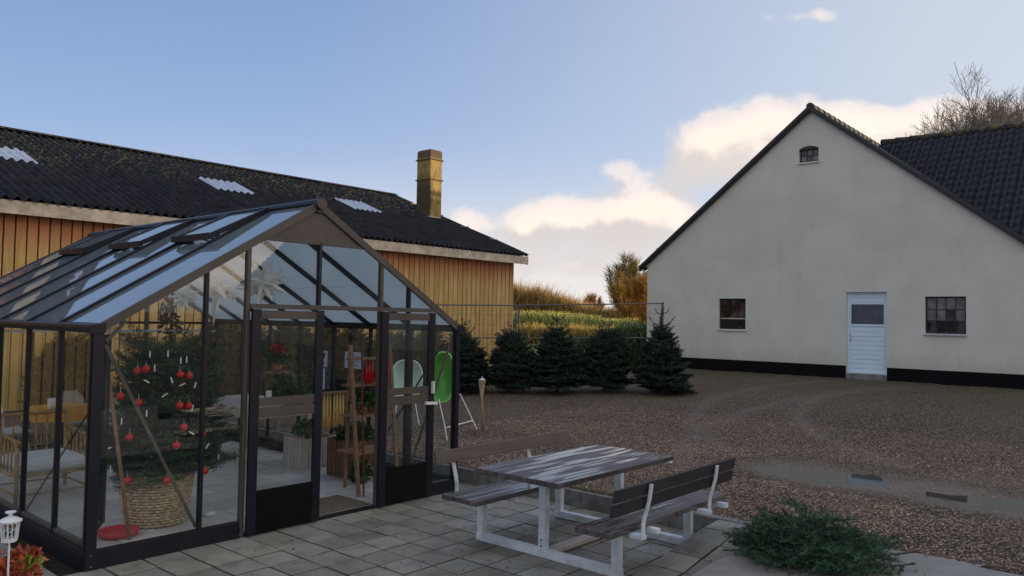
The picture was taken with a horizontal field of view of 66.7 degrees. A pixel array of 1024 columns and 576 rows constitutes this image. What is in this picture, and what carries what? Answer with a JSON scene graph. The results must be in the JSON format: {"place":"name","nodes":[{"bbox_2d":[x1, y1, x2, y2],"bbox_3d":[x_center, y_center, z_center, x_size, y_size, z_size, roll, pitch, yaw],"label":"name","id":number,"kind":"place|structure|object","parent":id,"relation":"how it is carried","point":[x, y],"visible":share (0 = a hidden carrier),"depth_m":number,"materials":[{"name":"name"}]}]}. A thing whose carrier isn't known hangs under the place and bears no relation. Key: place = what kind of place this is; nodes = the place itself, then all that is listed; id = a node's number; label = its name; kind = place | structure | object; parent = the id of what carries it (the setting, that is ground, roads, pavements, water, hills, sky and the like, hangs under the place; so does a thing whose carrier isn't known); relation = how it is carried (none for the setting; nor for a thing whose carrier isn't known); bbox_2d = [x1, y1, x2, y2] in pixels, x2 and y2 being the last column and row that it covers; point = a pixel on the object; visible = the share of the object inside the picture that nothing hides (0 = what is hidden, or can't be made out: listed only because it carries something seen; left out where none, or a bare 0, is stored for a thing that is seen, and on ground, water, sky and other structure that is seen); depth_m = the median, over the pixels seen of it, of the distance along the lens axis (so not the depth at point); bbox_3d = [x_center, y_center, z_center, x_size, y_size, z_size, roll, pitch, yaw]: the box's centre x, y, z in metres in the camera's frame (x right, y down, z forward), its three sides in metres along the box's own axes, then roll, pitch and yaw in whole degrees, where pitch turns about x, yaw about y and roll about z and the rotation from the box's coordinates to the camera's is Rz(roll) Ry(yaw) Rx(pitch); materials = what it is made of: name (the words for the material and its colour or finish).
{"place":"outdoors","nodes":[
{"label":"outdoors","id":0,"kind":"place"},
{"bbox_2d":[0,529,78,575],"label":"patio bedding","id":1,"kind":"object","parent":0,"point":[55,566],"visible":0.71,"depth_m":5.82,"materials":[{"name":"brown soil"}]},
{"bbox_2d":[0,440,372,547],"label":"greenhouse floor","id":2,"kind":"structure","parent":0,"point":[220,492],"depth_m":8.04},
{"bbox_2d":[1,407,37,454],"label":"shell chair","id":3,"kind":"object","parent":2,"relation":"on","point":[17,430],"visible":0.52,"depth_m":9.11,"materials":[{"name":"white paint"}]},
{"bbox_2d":[0,409,85,505],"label":"bamboo armchair","id":4,"kind":"object","parent":2,"relation":"on","point":[15,475],"visible":0.59,"depth_m":7.79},
{"bbox_2d":[2,448,84,473],"bbox_3d":[-4.712,1.736,7.836,0.660,0.125,0.600,-1,-3,41],"label":"seat cushion","id":5,"kind":"object","parent":4,"relation":"on","point":[38,461],"visible":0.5,"depth_m":7.70,"materials":[{"name":"white fabric"}]},
{"bbox_2d":[61,422,70,472],"bbox_3d":[-5.259,1.755,9.081,0.750,0.725,0.750,-1,-3,41],"label":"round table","id":6,"kind":"object","parent":2,"relation":"on","point":[62,430],"visible":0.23,"depth_m":9.07,"materials":[{"name":"brown wood"}]},
{"bbox_2d":[20,403,86,422],"bbox_3d":[-5.261,1.452,9.099,0.820,0.132,0.830,-1,-3,41],"label":"orange tablecloth","id":7,"kind":"object","parent":6,"relation":"on","point":[77,411],"visible":0.44,"depth_m":8.84,"materials":[{"name":"fabric"}]},
{"bbox_2d":[47,398,55,408],"bbox_3d":[-5.219,1.313,8.831,0.097,0.120,0.100,-1,-3,41],"label":"white mug","id":8,"kind":"object","parent":7,"relation":"on","point":[51,403],"visible":0.77,"depth_m":8.79,"materials":[{"name":"ceramic"}]},
{"bbox_2d":[54,390,86,451],"bbox_3d":[-5.567,1.740,9.975,0.462,0.823,0.446,0,-2,21],"label":"shell chair","id":9,"kind":"object","parent":2,"relation":"on","point":[74,396],"visible":0.32,"depth_m":10.10,"materials":[{"name":"grey plastic"}]},
{"bbox_2d":[77,394,122,452],"bbox_3d":[-5.199,1.745,9.928,0.446,0.823,0.462,1,-2,11],"label":"shell chair","id":10,"kind":"object","parent":2,"relation":"on","point":[115,401],"visible":0.08,"depth_m":10.08,"materials":[{"name":"grey plastic"}]},
{"bbox_2d":[97,524,140,539],"bbox_3d":[-3.262,2.028,6.450,0.330,0.052,0.330,-1,-3,41],"label":"red dish","id":11,"kind":"object","parent":2,"relation":"on","point":[115,532],"visible":0.84,"depth_m":6.46,"materials":[{"name":"red plastic"}]},
{"bbox_2d":[110,379,131,539],"bbox_3d":[-3.147,1.374,6.237,0.218,1.294,0.032,2,-2,-26],"label":"wooden pole","id":12,"kind":"object","parent":2,"relation":"on","point":[122,483],"visible":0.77,"depth_m":6.23,"materials":[{"name":"brown wood"}]},
{"bbox_2d":[117,466,195,528],"bbox_3d":[-3.154,1.844,6.897,0.646,0.455,0.646,-1,-3,41],"label":"basket","id":13,"kind":"object","parent":2,"relation":"on","point":[144,513],"visible":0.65,"depth_m":6.67,"materials":[{"name":"wicker"}]},
{"bbox_2d":[78,322,239,516],"bbox_3d":[-3.154,1.169,6.981,1.297,1.737,1.397,-1,-3,41],"label":"christmas tree","id":14,"kind":"object","parent":13,"relation":"in","point":[166,423],"visible":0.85,"depth_m":6.72,"materials":[{"name":"green plant"}]},
{"bbox_2d":[116,387,124,399],"bbox_3d":[-3.220,0.870,6.401,0.067,0.107,0.067,-1,-3,41],"label":"bauble","id":15,"kind":"object","parent":14,"relation":"hanging from","point":[120,395],"visible":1,"depth_m":6.38,"materials":[{"name":"red glass"}]},
{"bbox_2d":[124,471,131,484],"bbox_3d":[-3.147,1.555,6.368,0.067,0.107,0.067,-1,-3,41],"label":"bauble","id":16,"kind":"object","parent":14,"relation":"hanging from","point":[127,480],"visible":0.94,"depth_m":6.35,"materials":[{"name":"red glass"}]},
{"bbox_2d":[125,428,133,440],"bbox_3d":[-3.136,1.204,6.382,0.067,0.107,0.067,-1,-3,41],"label":"bauble","id":17,"kind":"object","parent":14,"relation":"hanging from","point":[129,436],"visible":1,"depth_m":6.36,"materials":[{"name":"red glass"}]},
{"bbox_2d":[133,362,141,374],"bbox_3d":[-3.114,0.667,6.473,0.067,0.107,0.067,-1,-3,41],"label":"bauble","id":18,"kind":"object","parent":14,"relation":"hanging from","point":[137,370],"visible":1,"depth_m":6.45,"materials":[{"name":"red glass"}]},
{"bbox_2d":[142,364,149,372],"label":"bauble","id":19,"kind":"object","parent":14,"relation":"hanging from","point":[145,368],"visible":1,"depth_m":6.46,"materials":[{"name":"red glass"}]},
{"bbox_2d":[163,475,170,484],"bbox_3d":[-2.861,1.576,6.451,0.067,0.107,0.067,-1,-3,41],"label":"bauble","id":20,"kind":"object","parent":14,"relation":"hanging from","point":[166,480],"visible":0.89,"depth_m":6.43,"materials":[{"name":"red glass"}]},
{"bbox_2d":[172,436,180,448],"bbox_3d":[-2.803,1.294,6.501,0.067,0.107,0.067,-1,-3,41],"label":"bauble","id":21,"kind":"object","parent":14,"relation":"hanging from","point":[176,445],"visible":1,"depth_m":6.48,"materials":[{"name":"red glass"}]},
{"bbox_2d":[175,396,183,408],"bbox_3d":[-2.785,0.963,6.523,0.067,0.107,0.067,-1,-3,41],"label":"bauble","id":22,"kind":"object","parent":14,"relation":"hanging from","point":[179,405],"visible":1,"depth_m":6.50,"materials":[{"name":"red glass"}]},
{"bbox_2d":[180,422,187,430],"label":"bauble","id":23,"kind":"object","parent":14,"relation":"hanging from","point":[184,426],"visible":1,"depth_m":6.52,"materials":[{"name":"red glass"}]},
{"bbox_2d":[185,397,192,409],"bbox_3d":[-2.732,0.976,6.577,0.067,0.107,0.067,-1,-3,41],"label":"bauble","id":24,"kind":"object","parent":14,"relation":"hanging from","point":[188,405],"visible":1,"depth_m":6.55,"materials":[{"name":"red glass"}]},
{"bbox_2d":[0,198,465,571],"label":"greenhouse","id":25,"kind":"object","parent":2,"relation":"on","point":[337,272],"visible":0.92,"depth_m":7.16,"materials":[{"name":"metal"}]},
{"bbox_2d":[158,294,185,342],"bbox_3d":[-3.684,0.027,8.408,0.290,1.190,0.320,1,-2,-3],"label":"dried bouquet","id":26,"kind":"object","parent":25,"relation":"hanging from","point":[166,314],"visible":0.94,"depth_m":8.37,"materials":[{"name":"brown plant"}]},
{"bbox_2d":[169,284,198,311],"bbox_3d":[-3.109,-0.059,7.406,0.312,0.604,0.293,-1,-3,41],"label":"paper star","id":27,"kind":"object","parent":25,"relation":"hanging from","point":[184,297],"visible":0.91,"depth_m":7.35,"materials":[{"name":"white paper"}]},
{"bbox_2d":[202,267,234,324],"bbox_3d":[-2.790,-0.049,7.329,0.287,0.832,0.305,-1,-3,41],"label":"paper star","id":28,"kind":"object","parent":25,"relation":"hanging from","point":[218,288],"visible":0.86,"depth_m":7.32,"materials":[{"name":"white paper"}]},
{"bbox_2d":[227,258,239,300],"bbox_3d":[-2.704,-0.222,7.556,0.137,0.720,0.127,-1,-3,41],"label":"paper star","id":29,"kind":"object","parent":25,"relation":"hanging from","point":[232,294],"visible":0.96,"depth_m":7.54,"materials":[{"name":"white paper"}]},
{"bbox_2d":[238,241,287,303],"bbox_3d":[-2.450,-0.271,7.605,0.490,0.885,0.474,-1,-3,41],"label":"paper star","id":30,"kind":"object","parent":25,"relation":"hanging from","point":[264,281],"visible":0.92,"depth_m":7.57,"materials":[{"name":"white paper"}]},
{"bbox_2d":[244,309,324,535],"bbox_3d":[-1.973,1.138,6.802,0.028,1.895,0.720,-1,-3,41],"label":"sliding door","id":31,"kind":"structure","parent":25,"relation":"in","point":[268,509],"depth_m":6.75,"materials":[{"name":"metal"}]},
{"bbox_2d":[323,351,327,366],"bbox_3d":[-2.430,0.907,9.989,0.193,0.203,0.006,-1,-3,41],"label":"notice","id":32,"kind":"object","parent":25,"relation":"attached to","point":[325,358],"visible":0.35,"depth_m":9.95,"materials":[{"name":"white paper"}]},
{"bbox_2d":[345,351,360,368],"bbox_3d":[-1.957,0.888,9.577,0.326,0.200,0.006,-1,-3,41],"label":"notice","id":33,"kind":"object","parent":25,"relation":"attached to","point":[357,364],"visible":0.59,"depth_m":9.54,"materials":[{"name":"white paper"}]},
{"bbox_2d":[376,312,437,506],"bbox_3d":[-1.034,1.195,7.840,0.079,1.895,0.721,-1,-3,41],"label":"sliding door","id":34,"kind":"structure","parent":25,"relation":"in","point":[402,483],"depth_m":7.80,"materials":[{"name":"metal"}]},
{"bbox_2d":[188,394,311,450],"bbox_3d":[-3.421,1.831,10.124,1.600,0.722,0.950,-1,-3,41],"label":"work table","id":35,"kind":"object","parent":2,"relation":"on","point":[229,401],"visible":0.14,"depth_m":9.87,"materials":[{"name":"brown wood"}]},
{"bbox_2d":[270,371,312,403],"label":"fir greens","id":36,"kind":"object","parent":35,"relation":"on","point":[292,384],"visible":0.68,"depth_m":9.92,"materials":[{"name":"green plant"}]},
{"bbox_2d":[283,433,335,470],"bbox_3d":[-2.491,2.004,9.590,0.400,0.366,0.500,-1,-3,41],"label":"wooden crate","id":37,"kind":"object","parent":2,"relation":"on","point":[296,453],"visible":0.69,"depth_m":9.40,"materials":[{"name":"grey wood"}]},
{"bbox_2d":[291,417,311,438],"bbox_3d":[-2.507,1.717,9.553,0.391,0.291,0.377,1,-2,4],"label":"greenery","id":38,"kind":"object","parent":37,"relation":"on","point":[305,424],"visible":0.73,"depth_m":9.50,"materials":[{"name":"green plant"}]},
{"bbox_2d":[322,390,346,423],"bbox_3d":[-2.186,1.720,9.412,0.050,0.931,0.434,-1,-3,41],"label":"candle rack","id":39,"kind":"object","parent":2,"relation":"on","point":[345,395],"visible":0.26,"depth_m":9.56,"materials":[{"name":"brown wood"}]},
{"bbox_2d":[322,395,324,428],"bbox_3d":[-2.257,1.487,9.336,0.026,0.415,0.026,2,-2,-26],"label":"beeswax candle","id":40,"kind":"object","parent":39,"relation":"hanging from","point":[323,426],"visible":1,"depth_m":9.33,"materials":[{"name":"yellow wax"}]},
{"bbox_2d":[326,394,327,428],"bbox_3d":[-2.226,1.489,9.372,0.026,0.415,0.026,0,-2,19],"label":"beeswax candle","id":41,"kind":"object","parent":39,"relation":"hanging from","point":[327,414],"visible":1,"depth_m":9.36,"materials":[{"name":"yellow wax"}]},
{"bbox_2d":[335,394,337,426],"bbox_3d":[-2.133,1.495,9.478,0.026,0.415,0.026,2,-2,-26],"label":"beeswax candle","id":42,"kind":"object","parent":39,"relation":"hanging from","point":[336,424],"visible":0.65,"depth_m":9.47,"materials":[{"name":"yellow wax"}]},
{"bbox_2d":[319,495,369,514],"bbox_3d":[-1.818,2.116,7.590,0.520,0.010,0.680,-1,-3,41],"label":"doormat","id":43,"kind":"object","parent":2,"relation":"on","point":[334,503],"visible":0.53,"depth_m":7.63,"materials":[{"name":"fabric"}]},
{"bbox_2d":[326,436,373,479],"bbox_3d":[-1.858,1.966,9.100,0.440,0.426,0.430,-1,-3,41],"label":"wooden crate","id":44,"kind":"object","parent":2,"relation":"on","point":[335,462],"visible":0.43,"depth_m":8.97,"materials":[{"name":"brown wood"}]},
{"bbox_2d":[332,419,373,441],"bbox_3d":[-1.854,1.673,9.092,0.485,0.299,0.520,-1,-3,41],"label":"greenery","id":45,"kind":"object","parent":44,"relation":"in","point":[340,430],"visible":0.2,"depth_m":9.02,"materials":[{"name":"green plant"}]},
{"bbox_2d":[347,459,372,483],"bbox_3d":[-1.674,2.045,8.661,0.351,0.315,0.350,-1,-3,41],"label":"pot plant","id":46,"kind":"object","parent":2,"relation":"on","point":[368,471],"visible":0.64,"depth_m":8.61,"materials":[{"name":"green plant"}]},
{"bbox_2d":[361,351,364,496],"bbox_3d":[-1.544,1.397,8.047,0.014,1.481,0.147,3,-3,-36],"label":"red stick","id":47,"kind":"object","parent":2,"relation":"on","point":[362,422],"visible":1,"depth_m":8.04,"materials":[{"name":"red paint"}]},
{"bbox_2d":[336,344,398,496],"bbox_3d":[-1.502,1.386,8.421,0.465,1.552,0.726,-1,-3,41],"label":"ladder shelf","id":48,"kind":"object","parent":2,"relation":"on","point":[354,415],"visible":0.76,"depth_m":8.27,"materials":[{"name":"brown wood"}]},
{"bbox_2d":[346,389,374,413],"bbox_3d":[-1.613,1.207,8.346,0.333,0.270,0.261,2,-2,-19],"label":"pot plant","id":49,"kind":"object","parent":48,"relation":"on","point":[366,403],"visible":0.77,"depth_m":8.31,"materials":[{"name":"green plant"}]},
{"bbox_2d":[349,424,373,447],"bbox_3d":[-1.647,1.598,8.431,0.336,0.255,0.266,1,-2,3],"label":"pot plant","id":50,"kind":"object","parent":48,"relation":"on","point":[366,435],"visible":0.71,"depth_m":8.40,"materials":[{"name":"green plant"}]},
{"bbox_2d":[359,366,375,380],"bbox_3d":[-1.531,0.949,8.402,0.282,0.205,0.227,-1,-3,41],"label":"poinsettia","id":51,"kind":"object","parent":48,"relation":"on","point":[374,375],"visible":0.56,"depth_m":8.38,"materials":[{"name":"red plant"}]},
{"bbox_2d":[364,389,374,411],"bbox_3d":[-1.518,1.223,8.492,0.317,0.252,0.293,-1,-3,41],"label":"pot plant","id":52,"kind":"object","parent":48,"relation":"on","point":[371,407],"visible":0.34,"depth_m":8.45,"materials":[{"name":"green plant"}]},
{"bbox_2d":[204,511,215,516],"bbox_3d":[-2.771,2.069,7.135,0.080,0.040,0.120,-1,-3,41],"label":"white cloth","id":53,"kind":"object","parent":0,"point":[209,513],"visible":1,"depth_m":7.11,"materials":[{"name":"white fabric"}]},
{"bbox_2d":[264,371,289,397],"bbox_3d":[-3.123,1.296,10.325,0.335,0.376,0.340,-1,-3,41],"label":"wooden stool","id":54,"kind":"object","parent":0,"point":[272,372],"visible":0.65,"depth_m":10.28,"materials":[{"name":"brown wood"}]},
{"bbox_2d":[264,342,290,371],"bbox_3d":[-3.116,0.913,10.336,0.365,0.389,0.309,1,-2,5],"label":"poinsettia","id":55,"kind":"object","parent":54,"relation":"on","point":[276,355],"visible":1,"depth_m":10.28,"materials":[{"name":"plant"}]},
{"bbox_2d":[0,482,789,575],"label":"patio","id":56,"kind":"structure","parent":0,"point":[274,554],"depth_m":6.22,"materials":[{"name":"grey stone"}]},
{"bbox_2d":[0,510,22,575],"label":"garden lantern","id":57,"kind":"object","parent":56,"relation":"on","point":[10,519],"visible":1,"depth_m":4.29,"materials":[{"name":"white paint"}]},
{"bbox_2d":[0,542,49,575],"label":"flower trough","id":58,"kind":"object","parent":56,"relation":"on","point":[27,560],"visible":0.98,"depth_m":4.50,"materials":[{"name":"red plant"}]},
{"bbox_2d":[433,430,735,575],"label":"picnic table","id":59,"kind":"object","parent":56,"relation":"on","point":[633,518],"visible":0.98,"depth_m":6.08,"materials":[{"name":"grey wood"}]},
{"bbox_2d":[0,0,1023,311],"label":"sky","id":60,"kind":"structure","parent":0,"point":[570,135],"materials":[{"name":"blue"}]},
{"bbox_2d":[3,359,1023,575],"bbox_3d":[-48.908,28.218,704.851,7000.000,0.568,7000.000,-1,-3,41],"label":"gravel ground","id":61,"kind":"structure","parent":0,"point":[982,416],"depth_m":11.53,"materials":[{"name":"gravel"}]},
{"bbox_2d":[16,332,111,404],"bbox_3d":[-7.772,1.345,13.568,1.507,1.551,1.471,1,-2,6],"label":"fir tree","id":62,"kind":"object","parent":61,"relation":"on","point":[76,358],"visible":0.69,"depth_m":13.21,"materials":[{"name":"green plant"}]},
{"bbox_2d":[178,324,218,381],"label":"fir tree","id":63,"kind":"object","parent":61,"relation":"on","point":[201,341],"visible":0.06,"depth_m":11.32,"materials":[{"name":"green plant"}]},
{"bbox_2d":[206,321,260,396],"bbox_3d":[-5.951,1.200,15.922,1.691,2.082,1.822,-1,-1,-3],"label":"fir tree","id":64,"kind":"object","parent":61,"relation":"on","point":[230,347],"visible":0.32,"depth_m":15.56,"materials":[{"name":"green plant"}]},
{"bbox_2d":[229,325,285,394],"bbox_3d":[-5.347,1.278,16.161,1.442,1.977,1.508,3,-3,-41],"label":"fir tree","id":65,"kind":"object","parent":61,"relation":"on","point":[263,365],"visible":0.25,"depth_m":15.87,"materials":[{"name":"green plant"}]},
{"bbox_2d":[0,126,528,411],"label":"barn","id":66,"kind":"structure","parent":61,"relation":"on","point":[57,192],"depth_m":18.55,"materials":[{"name":"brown wood"}]},
{"bbox_2d":[260,326,314,390],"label":"fir tree","id":67,"kind":"object","parent":61,"relation":"on","point":[287,338],"visible":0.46,"depth_m":16.25,"materials":[{"name":"green plant"}]},
{"bbox_2d":[302,327,360,391],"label":"fir tree","id":68,"kind":"object","parent":61,"relation":"on","point":[328,341],"visible":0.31,"depth_m":16.63,"materials":[{"name":"green plant"}]},
{"bbox_2d":[328,328,375,388],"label":"fir tree","id":69,"kind":"object","parent":61,"relation":"on","point":[357,340],"visible":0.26,"depth_m":17.05,"materials":[{"name":"green plant"}]},
{"bbox_2d":[364,330,404,370],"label":"fir tree","id":70,"kind":"object","parent":61,"relation":"on","point":[397,341],"visible":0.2,"depth_m":17.34,"materials":[{"name":"green plant"}]},
{"bbox_2d":[393,360,422,424],"bbox_3d":[-1.703,1.651,12.453,0.528,0.999,0.618,1,-2,-1],"label":"lounge chair","id":71,"kind":"object","parent":61,"relation":"on","point":[398,371],"visible":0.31,"depth_m":12.66,"materials":[{"name":"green plastic"}]},
{"bbox_2d":[413,331,446,385],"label":"fir tree","id":72,"kind":"object","parent":61,"relation":"on","point":[420,351],"visible":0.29,"depth_m":17.32,"materials":[{"name":"green plant"}]},
{"bbox_2d":[434,351,476,440],"bbox_3d":[-0.942,1.526,11.305,0.622,1.187,1.161,0,-2,22],"label":"lounge chair","id":73,"kind":"object","parent":61,"relation":"on","point":[442,393],"visible":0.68,"depth_m":11.57,"materials":[{"name":"plastic"}]},
{"bbox_2d":[423,318,489,392],"bbox_3d":[-1.031,1.444,16.839,1.652,1.659,1.533,0,-1,-30],"label":"fir tree","id":74,"kind":"object","parent":61,"relation":"on","point":[474,363],"visible":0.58,"depth_m":16.56,"materials":[{"name":"green plant"}]},
{"bbox_2d":[414,304,516,383],"bbox_3d":[-1.386,1.301,17.768,3.536,1.918,0.684,1,-2,3],"label":"fence panel","id":75,"kind":"object","parent":61,"relation":"on","point":[515,305],"visible":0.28,"depth_m":17.81,"materials":[{"name":"metal"}]},
{"bbox_2d":[478,376,485,430],"bbox_3d":[-0.456,1.738,11.702,0.117,0.818,0.116,-1,-3,41],"label":"bamboo torch","id":76,"kind":"object","parent":61,"relation":"on","point":[482,380],"visible":1,"depth_m":11.68,"materials":[{"name":"beige wood"}]},
{"bbox_2d":[217,419,752,531],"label":"kerb","id":77,"kind":"structure","parent":61,"relation":"on","point":[582,499],"depth_m":7.81,"materials":[{"name":"concrete"}]},
{"bbox_2d":[485,320,538,392],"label":"fir tree","id":78,"kind":"object","parent":61,"relation":"on","point":[510,358],"visible":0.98,"depth_m":16.42,"materials":[{"name":"green plant"}]},
{"bbox_2d":[526,310,591,392],"bbox_3d":[0.978,1.373,16.798,1.523,1.782,1.641,1,-1,-24],"label":"fir tree","id":79,"kind":"object","parent":61,"relation":"on","point":[557,362],"visible":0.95,"depth_m":16.45,"materials":[{"name":"green plant"}]},
{"bbox_2d":[517,302,666,391],"bbox_3d":[1.865,1.265,17.259,3.536,1.952,0.684,1,-2,3],"label":"fence panel","id":80,"kind":"object","parent":61,"relation":"on","point":[530,338],"visible":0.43,"depth_m":17.47,"materials":[{"name":"metal"}]},
{"bbox_2d":[578,318,634,391],"bbox_3d":[2.026,1.448,16.872,1.372,1.634,1.346,-1,-3,37],"label":"fir tree","id":81,"kind":"object","parent":61,"relation":"on","point":[607,363],"visible":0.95,"depth_m":16.56,"materials":[{"name":"green plant"}]},
{"bbox_2d":[574,341,642,367],"bbox_3d":[3.067,2.257,25.072,3.704,1.083,4.849,1,-2,10],"label":"scrub","id":82,"kind":"object","parent":61,"relation":"on","point":[636,355],"visible":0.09,"depth_m":23.59,"materials":[{"name":"green plant"}]},
{"bbox_2d":[628,303,697,393],"bbox_3d":[3.210,1.290,16.472,1.465,1.939,1.426,1,-2,11],"label":"fir tree","id":83,"kind":"object","parent":61,"relation":"on","point":[661,366],"visible":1,"depth_m":16.26,"materials":[{"name":"green plant"}]},
{"bbox_2d":[639,102,1023,389],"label":"farmhouse","id":84,"kind":"object","parent":61,"relation":"on","point":[817,241],"visible":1,"depth_m":20.62,"materials":[{"name":"paint"}]},
{"bbox_2d":[717,299,745,330],"bbox_3d":[6.340,0.767,22.358,0.855,0.923,0.170,-1,-3,41],"label":"window","id":85,"kind":"structure","parent":84,"relation":"in","point":[732,311],"depth_m":22.41,"materials":[{"name":"black paint"}]},
{"bbox_2d":[798,148,818,164],"bbox_3d":[8.059,-3.571,21.095,0.565,0.403,0.170,-1,-3,41],"label":"window","id":86,"kind":"structure","parent":84,"relation":"in","point":[808,155],"depth_m":21.13,"materials":[{"name":"black glass"}]},
{"bbox_2d":[847,292,886,374],"bbox_3d":[9.128,1.156,19.988,0.981,2.096,0.089,-1,-3,41],"label":"door","id":87,"kind":"structure","parent":84,"relation":"in","point":[866,312],"depth_m":20.00,"materials":[{"name":"white plastic"}]},
{"bbox_2d":[924,297,966,335],"bbox_3d":[10.462,0.680,18.771,0.925,0.943,0.170,-1,-3,41],"label":"window","id":88,"kind":"structure","parent":84,"relation":"in","point":[945,316],"depth_m":18.80,"materials":[{"name":"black paint"}]},
{"bbox_2d":[753,465,1023,511],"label":"puddle","id":89,"kind":"object","parent":61,"relation":"on","point":[840,478],"visible":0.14,"depth_m":8.33,"materials":[{"name":"grey liquid"}]},
{"bbox_2d":[905,104,1016,135],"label":"bare tree","id":90,"kind":"object","parent":61,"relation":"on","point":[950,124],"depth_m":47.69,"materials":[{"name":"brown plant"}]},
{"bbox_2d":[910,63,1023,133],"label":"bare tree","id":91,"kind":"object","parent":61,"relation":"on","point":[995,116],"visible":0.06,"depth_m":43.82,"materials":[{"name":"brown plant"}]},
{"bbox_2d":[527,342,622,354],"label":"grass field","id":92,"kind":"structure","parent":0,"point":[536,346],"depth_m":46.85,"materials":[{"name":"green plant"}]},
{"bbox_2d":[514,321,614,343],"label":"rusty brush","id":93,"kind":"object","parent":92,"relation":"on","point":[581,331],"visible":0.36,"depth_m":52.29,"materials":[{"name":"green plant"}]},
{"bbox_2d":[513,274,638,319],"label":"hedgerow","id":94,"kind":"object","parent":92,"relation":"on","point":[527,295],"visible":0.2,"depth_m":84.51,"materials":[{"name":"plant"}]},
{"bbox_2d":[513,309,644,328],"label":"tall weeds","id":95,"kind":"object","parent":92,"relation":"on","point":[529,317],"visible":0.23,"depth_m":59.72,"materials":[{"name":"green plant"}]},
{"bbox_2d":[581,291,604,309],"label":"round tree","id":96,"kind":"object","parent":92,"relation":"on","point":[593,298],"visible":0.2,"depth_m":99.52,"materials":[{"name":"brown plant"}]},
{"bbox_2d":[574,319,646,347],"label":"green brush","id":97,"kind":"object","parent":92,"relation":"on","point":[632,330],"visible":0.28,"depth_m":46.44,"materials":[{"name":"green plant"}]},
{"bbox_2d":[602,250,646,319],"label":"autumn tree","id":98,"kind":"object","parent":92,"relation":"on","point":[619,292],"visible":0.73,"depth_m":65.65,"materials":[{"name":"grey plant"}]},
{"bbox_2d":[623,271,646,323],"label":"autumn tree","id":99,"kind":"object","parent":92,"relation":"on","point":[639,289],"visible":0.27,"depth_m":59.62,"materials":[{"name":"brown plant"}]},
{"bbox_2d":[691,547,1022,575],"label":"concrete slab","id":100,"kind":"structure","parent":0,"point":[734,565],"depth_m":5.44,"materials":[{"name":"grey concrete"}]},
{"bbox_2d":[722,495,918,575],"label":"shrub","id":101,"kind":"object","parent":100,"relation":"on","point":[775,536],"visible":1,"depth_m":5.50,"materials":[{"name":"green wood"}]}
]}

